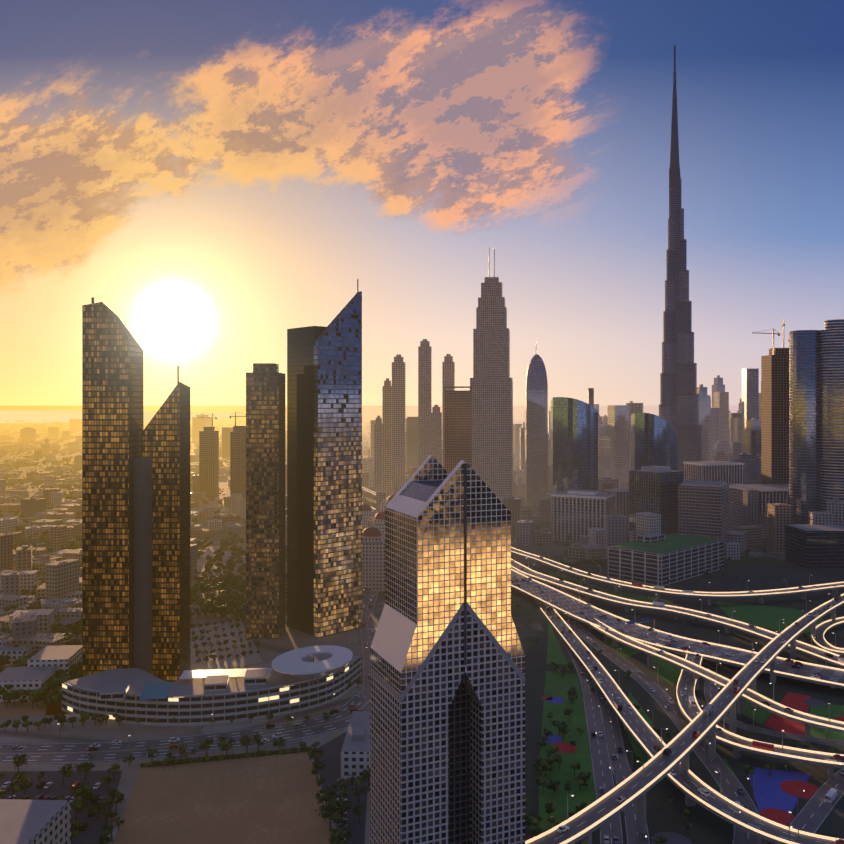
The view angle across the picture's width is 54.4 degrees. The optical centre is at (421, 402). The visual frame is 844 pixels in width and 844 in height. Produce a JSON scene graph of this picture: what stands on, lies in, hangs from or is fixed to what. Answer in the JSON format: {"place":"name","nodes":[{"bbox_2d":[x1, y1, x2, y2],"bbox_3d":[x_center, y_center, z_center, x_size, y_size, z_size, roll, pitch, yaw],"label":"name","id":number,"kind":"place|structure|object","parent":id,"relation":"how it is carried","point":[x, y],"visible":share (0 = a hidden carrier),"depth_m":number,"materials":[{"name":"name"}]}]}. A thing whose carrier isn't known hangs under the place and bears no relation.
{"place":"outdoors","nodes":[
{"label":"outdoors","id":0,"kind":"place"},
{"bbox_2d":[13,565,44,577],"bbox_3d":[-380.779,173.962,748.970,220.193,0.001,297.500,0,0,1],"label":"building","id":1,"kind":"structure","parent":0,"point":[40,576],"depth_m":837.22,"materials":[{"name":"beige concrete"}]},
{"bbox_2d":[0,666,68,717],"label":"sand","id":2,"kind":"structure","parent":0,"point":[11,710],"depth_m":464.91,"materials":[{"name":"brown sand"}]},
{"bbox_2d":[0,410,245,422],"bbox_3d":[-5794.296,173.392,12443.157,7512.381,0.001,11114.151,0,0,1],"label":"sea","id":3,"kind":"structure","parent":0,"point":[11,416],"depth_m":10913.74,"materials":[{"name":"yellow liquid"}]},
{"bbox_2d":[22,510,364,595],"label":"avenue road","id":4,"kind":"structure","parent":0,"point":[74,539],"depth_m":1011.82,"materials":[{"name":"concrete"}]},
{"bbox_2d":[360,579,378,696],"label":"road","id":5,"kind":"structure","parent":0,"point":[366,634],"depth_m":620.21,"materials":[{"name":"grey asphalt"}]},
{"bbox_2d":[0,406,796,843],"bbox_3d":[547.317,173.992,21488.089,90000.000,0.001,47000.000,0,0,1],"label":"ground","id":6,"kind":"structure","parent":0,"point":[526,624],"depth_m":660.86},
{"bbox_2d":[0,799,70,843],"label":"building","id":7,"kind":"structure","parent":6,"relation":"on","point":[35,821],"depth_m":303.94,"materials":[{"name":"white concrete"}]},
{"bbox_2d":[0,771,121,843],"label":"parking lot","id":8,"kind":"structure","parent":6,"relation":"on","point":[92,833],"depth_m":367.87,"materials":[{"name":"grey asphalt"}]},
{"bbox_2d":[82,297,142,676],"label":"tower","id":9,"kind":"structure","parent":6,"relation":"on","point":[112,399],"depth_m":489.20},
{"bbox_2d":[134,366,189,681],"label":"tower","id":10,"kind":"structure","parent":6,"relation":"on","point":[162,558],"depth_m":511.35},
{"bbox_2d":[0,732,369,843],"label":"trees","id":11,"kind":"object","parent":6,"relation":"on","point":[331,810],"visible":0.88,"depth_m":357.75,"materials":[{"name":"green plant"}]},
{"bbox_2d":[0,694,369,763],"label":"boulevard","id":12,"kind":"object","parent":6,"relation":"on","point":[43,753],"visible":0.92,"depth_m":417.22,"materials":[{"name":"grey asphalt"}]},
{"bbox_2d":[0,645,369,778],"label":"low-rise buildings","id":13,"kind":"structure","parent":6,"relation":"on","point":[45,663],"depth_m":479.80,"materials":[{"name":"grey concrete"}]},
{"bbox_2d":[45,682,362,729],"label":"podium forecourt","id":14,"kind":"structure","parent":6,"relation":"on","point":[77,724],"depth_m":443.26,"materials":[{"name":"grey concrete"}]},
{"bbox_2d":[62,653,361,725],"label":"podium","id":15,"kind":"object","parent":14,"relation":"on","point":[129,695],"visible":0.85,"depth_m":453.20,"materials":[{"name":"beige concrete"}]},
{"bbox_2d":[179,645,352,685],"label":"podium roof","id":16,"kind":"structure","parent":15,"relation":"on","point":[291,662],"depth_m":469.52,"materials":[{"name":"white concrete"}]},
{"bbox_2d":[199,412,245,512],"bbox_3d":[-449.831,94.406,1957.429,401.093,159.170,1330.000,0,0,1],"label":"towers under construction","id":17,"kind":"structure","parent":6,"relation":"on","point":[234,443],"depth_m":1491.52,"materials":[{"name":"concrete"}]},
{"bbox_2d":[113,752,332,843],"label":"sand lot","id":18,"kind":"structure","parent":6,"relation":"on","point":[263,800],"depth_m":355.06,"materials":[{"name":"beige sand"}]},
{"bbox_2d":[190,620,263,669],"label":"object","id":19,"kind":"object","parent":6,"relation":"on","point":[229,662],"visible":0.67,"depth_m":577.83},
{"bbox_2d":[246,363,284,638],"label":"tower","id":20,"kind":"structure","parent":6,"relation":"on","point":[265,500],"depth_m":603.36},
{"bbox_2d":[287,326,325,635],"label":"tower","id":21,"kind":"structure","parent":6,"relation":"on","point":[300,478],"depth_m":623.53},
{"bbox_2d":[314,279,361,637],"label":"tower","id":22,"kind":"structure","parent":6,"relation":"on","point":[337,475],"depth_m":618.47,"materials":[{"name":"glass"}]},
{"bbox_2d":[314,731,367,843],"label":"hotel forecourt","id":23,"kind":"structure","parent":6,"relation":"on","point":[331,759],"depth_m":372.66,"materials":[{"name":"concrete"}]},
{"bbox_2d":[362,487,387,499],"bbox_3d":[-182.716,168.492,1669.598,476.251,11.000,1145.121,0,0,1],"label":"elevated road","id":24,"kind":"structure","parent":6,"relation":"on","point":[372,493],"depth_m":1511.34,"materials":[{"name":"concrete"}]},
{"bbox_2d":[362,494,395,590],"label":"cream domed buildings","id":25,"kind":"structure","parent":6,"relation":"on","point":[373,546],"depth_m":756.70,"materials":[{"name":"beige concrete"}]},
{"bbox_2d":[20,375,760,483],"bbox_3d":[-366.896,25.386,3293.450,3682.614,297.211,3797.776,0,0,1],"label":"distant buildings","id":26,"kind":"structure","parent":6,"relation":"on","point":[720,423],"depth_m":1887.69,"materials":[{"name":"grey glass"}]},
{"bbox_2d":[374,339,454,497],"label":"skyscrapers","id":27,"kind":"structure","parent":6,"relation":"on","point":[389,448],"depth_m":1459.74,"materials":[{"name":"beige concrete"}]},
{"bbox_2d":[0,441,841,843],"bbox_3d":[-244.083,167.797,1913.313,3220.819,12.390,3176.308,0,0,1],"label":"city trees","id":28,"kind":"object","parent":6,"relation":"on","point":[222,601],"visible":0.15,"depth_m":592.09,"materials":[{"name":"green plant"}]},
{"bbox_2d":[0,420,843,666],"bbox_3d":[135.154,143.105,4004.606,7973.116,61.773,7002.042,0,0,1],"label":"city buildings","id":29,"kind":"structure","parent":6,"relation":"on","point":[60,587],"depth_m":997.12,"materials":[{"name":"beige concrete"}]},
{"bbox_2d":[2,503,843,843],"bbox_3d":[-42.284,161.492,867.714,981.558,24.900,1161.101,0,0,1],"label":"cars","id":30,"kind":"object","parent":6,"relation":"on","point":[830,795],"visible":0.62,"depth_m":426.12,"materials":[{"name":"white"}]},
{"bbox_2d":[370,455,524,843],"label":"skyscraper","id":31,"kind":"structure","parent":6,"relation":"on","point":[447,710],"depth_m":271.50,"materials":[{"name":"white glass"}]},
{"bbox_2d":[444,386,471,473],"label":"brown tower","id":32,"kind":"structure","parent":6,"relation":"on","point":[457,427],"depth_m":1099.18,"materials":[{"name":"brown concrete"}]},
{"bbox_2d":[470,248,512,496],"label":"stepped tower","id":33,"kind":"structure","parent":6,"relation":"on","point":[491,382],"depth_m":1296.51,"materials":[{"name":"beige concrete"}]},
{"bbox_2d":[525,354,547,504],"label":"domed tower","id":34,"kind":"structure","parent":6,"relation":"on","point":[536,437],"depth_m":1395.53,"materials":[{"name":"grey glass"}]},
{"bbox_2d":[551,397,597,529],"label":"glass high-rise building","id":35,"kind":"structure","parent":6,"relation":"on","point":[574,443],"depth_m":1095.17,"materials":[{"name":"blue glass"}]},
{"bbox_2d":[588,388,593,406],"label":"slim tower","id":36,"kind":"structure","parent":6,"relation":"on","point":[591,396],"depth_m":1483.07,"materials":[{"name":"grey glass"}]},
{"bbox_2d":[631,413,676,470],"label":"glass office building","id":37,"kind":"structure","parent":6,"relation":"on","point":[653,440],"depth_m":1091.53,"materials":[{"name":"blue glass"}]},
{"bbox_2d":[629,466,683,533],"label":"office","id":38,"kind":"structure","parent":6,"relation":"on","point":[653,489],"depth_m":968.59,"materials":[{"name":"grey glass"}]},
{"bbox_2d":[659,45,701,470],"bbox_3d":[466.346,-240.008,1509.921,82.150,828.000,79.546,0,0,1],"label":"skyscraper","id":39,"kind":"structure","parent":6,"relation":"on","point":[679,406],"depth_m":1490.42,"materials":[{"name":"silver metal"}]},
{"bbox_2d":[678,480,728,541],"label":"office","id":40,"kind":"structure","parent":6,"relation":"on","point":[703,508],"depth_m":938.90,"materials":[{"name":"concrete"}]},
{"bbox_2d":[742,368,758,451],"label":"tower","id":41,"kind":"structure","parent":6,"relation":"on","point":[750,393],"depth_m":1764.30,"materials":[{"name":"grey glass"}]},
{"bbox_2d":[752,319,788,483],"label":"tower under construction","id":42,"kind":"structure","parent":6,"relation":"on","point":[775,416],"depth_m":1134.73,"materials":[{"name":"concrete"}]},
{"bbox_2d":[789,330,819,523],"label":"round tower","id":43,"kind":"structure","parent":6,"relation":"on","point":[804,422],"depth_m":998.83,"materials":[{"name":"blue glass"}]},
{"bbox_2d":[785,524,843,568],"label":"dark office","id":44,"kind":"structure","parent":6,"relation":"on","point":[814,546],"depth_m":856.52,"materials":[{"name":"grey concrete"}]},
{"bbox_2d":[820,319,843,510],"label":"banded tower","id":45,"kind":"structure","parent":6,"relation":"on","point":[831,410],"depth_m":987.20,"materials":[{"name":"glass"}]},
{"bbox_2d":[0,0,843,405],"label":"sky","id":46,"kind":"structure","parent":0,"point":[223,177],"materials":[{"name":"blue"}]},
{"bbox_2d":[219,458,843,688],"bbox_3d":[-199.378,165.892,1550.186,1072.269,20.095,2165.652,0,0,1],"label":"road","id":47,"kind":"structure","parent":0,"point":[833,677],"depth_m":573.67,"materials":[{"name":"grey asphalt"}]},
{"bbox_2d":[534,588,622,843],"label":"road","id":48,"kind":"structure","parent":0,"point":[603,778],"depth_m":413.59,"materials":[{"name":"grey asphalt"}]},
{"bbox_2d":[549,570,673,604],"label":"lawn","id":49,"kind":"structure","parent":0,"point":[642,598],"depth_m":739.43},
{"bbox_2d":[592,672,652,843],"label":"road","id":50,"kind":"structure","parent":0,"point":[614,738],"depth_m":398.48,"materials":[{"name":"grey asphalt"}]},
{"bbox_2d":[565,617,759,843],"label":"road","id":51,"kind":"structure","parent":0,"point":[728,782],"depth_m":418.39,"materials":[{"name":"grey asphalt"}]},
{"bbox_2d":[551,461,788,541],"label":"buildings","id":52,"kind":"structure","parent":0,"point":[576,513],"depth_m":1072.43,"materials":[{"name":"grey concrete"}]},
{"bbox_2d":[511,558,843,667],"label":"road","id":53,"kind":"structure","parent":0,"point":[817,653],"depth_m":651.91,"materials":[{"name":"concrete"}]},
{"bbox_2d":[524,565,843,843],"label":"ground","id":54,"kind":"structure","parent":0,"point":[707,827],"depth_m":511.59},
{"bbox_2d":[546,623,567,663],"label":"hotel lawn","id":55,"kind":"structure","parent":54,"relation":"on","point":[555,654],"depth_m":573.16,"materials":[{"name":"green plant"}]},
{"bbox_2d":[539,671,596,833],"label":"hotel lawn","id":56,"kind":"structure","parent":54,"relation":"on","point":[558,685],"depth_m":405.46,"materials":[{"name":"green plant"}]},
{"bbox_2d":[541,696,552,699],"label":"flower bed","id":57,"kind":"object","parent":56,"relation":"on","point":[546,697],"visible":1,"depth_m":482.08,"materials":[{"name":"red plant"}]},
{"bbox_2d":[544,734,562,742],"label":"flower bed","id":58,"kind":"object","parent":56,"relation":"on","point":[553,738],"visible":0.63,"depth_m":423.43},
{"bbox_2d":[547,697,564,702],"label":"flower bed","id":59,"kind":"object","parent":56,"relation":"on","point":[557,700],"visible":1,"depth_m":478.84,"materials":[{"name":"blue plant"}]},
{"bbox_2d":[551,742,576,752],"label":"flower bed","id":60,"kind":"object","parent":56,"relation":"on","point":[566,748],"visible":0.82,"depth_m":413.62,"materials":[{"name":"red plant"}]},
{"bbox_2d":[604,636,640,657],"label":"lawn","id":61,"kind":"structure","parent":54,"relation":"on","point":[624,651],"depth_m":577.80,"materials":[{"name":"green plant"}]},
{"bbox_2d":[626,692,652,764],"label":"lawn","id":62,"kind":"structure","parent":54,"relation":"on","point":[639,751],"depth_m":423.51,"materials":[{"name":"green plant"}]},
{"bbox_2d":[608,533,723,585],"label":"office building","id":63,"kind":"structure","parent":54,"relation":"on","point":[658,559],"depth_m":810.39,"materials":[{"name":"grey concrete"}]},
{"bbox_2d":[653,657,681,685],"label":"lawn","id":64,"kind":"structure","parent":54,"relation":"on","point":[668,672],"depth_m":532.53,"materials":[{"name":"green plant"}]},
{"bbox_2d":[651,832,692,843],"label":"round plaza","id":65,"kind":"structure","parent":54,"relation":"on","point":[674,838],"depth_m":327.29,"materials":[{"name":"grey concrete"}]},
{"bbox_2d":[511,540,843,604],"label":"road viaduct","id":66,"kind":"object","parent":54,"relation":"on","point":[616,584],"visible":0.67,"depth_m":729.73,"materials":[{"name":"concrete"}]},
{"bbox_2d":[525,586,843,843],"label":"road flyover","id":67,"kind":"object","parent":54,"relation":"on","point":[587,821],"visible":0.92,"depth_m":365.48,"materials":[{"name":"concrete"}]},
{"bbox_2d":[540,602,843,843],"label":"road ramp","id":68,"kind":"structure","parent":54,"relation":"on","point":[646,737],"depth_m":359.07,"materials":[{"name":"grey asphalt"}]},
{"bbox_2d":[555,589,843,741],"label":"road ramp","id":69,"kind":"structure","parent":54,"relation":"on","point":[807,720],"depth_m":471.81,"materials":[{"name":"grey asphalt"}]},
{"bbox_2d":[676,650,843,777],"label":"elevated road","id":70,"kind":"structure","parent":54,"relation":"on","point":[686,684],"depth_m":400.41,"materials":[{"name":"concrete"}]},
{"bbox_2d":[760,808,794,824],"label":"flower bed","id":71,"kind":"object","parent":54,"relation":"on","point":[779,816],"visible":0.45,"depth_m":345.52,"materials":[{"name":"red plant"}]},
{"bbox_2d":[748,767,810,811],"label":"flower bed","id":72,"kind":"object","parent":54,"relation":"on","point":[768,792],"visible":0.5,"depth_m":370.69,"materials":[{"name":"blue plant"}]},
{"bbox_2d":[780,780,818,798],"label":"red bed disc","id":73,"kind":"object","parent":72,"relation":"on","point":[791,787],"visible":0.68,"depth_m":369.69,"materials":[{"name":"red plant"}]},
{"bbox_2d":[765,692,809,735],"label":"red bed","id":74,"kind":"object","parent":54,"relation":"on","point":[792,701],"visible":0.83,"depth_m":450.20,"materials":[{"name":"red plant"}]},
{"bbox_2d":[804,699,825,705],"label":"round plaza","id":75,"kind":"structure","parent":54,"relation":"on","point":[814,702],"depth_m":475.65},
{"bbox_2d":[812,612,843,654],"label":"loop ramp","id":76,"kind":"structure","parent":54,"relation":"on","point":[820,641],"depth_m":596.01,"materials":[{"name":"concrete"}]},
{"bbox_2d":[711,758,738,794],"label":"lawn","id":77,"kind":"structure","parent":0,"point":[726,762],"depth_m":389.95,"materials":[{"name":"green plant"}]},
{"bbox_2d":[744,694,780,724],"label":"lawn","id":78,"kind":"structure","parent":0,"point":[761,715],"depth_m":458.91,"materials":[{"name":"green plant"}]},
{"bbox_2d":[704,669,843,746],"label":"road","id":79,"kind":"structure","parent":0,"point":[725,718],"depth_m":433.55,"materials":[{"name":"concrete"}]},
{"bbox_2d":[716,602,840,632],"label":"lawn","id":80,"kind":"structure","parent":0,"point":[769,617],"depth_m":673.17,"materials":[{"name":"green plant"}]},
{"bbox_2d":[775,764,843,843],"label":"road","id":81,"kind":"structure","parent":0,"point":[813,813],"depth_m":351.42,"materials":[{"name":"grey asphalt"}]},
{"bbox_2d":[810,704,843,748],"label":"lawn","id":82,"kind":"structure","parent":0,"point":[835,711],"depth_m":454.52,"materials":[{"name":"green plant"}]},
{"bbox_2d":[833,716,843,721],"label":"flower bed","id":83,"kind":"object","parent":82,"relation":"on","point":[839,718],"visible":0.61,"depth_m":451.57,"materials":[{"name":"red plant"}]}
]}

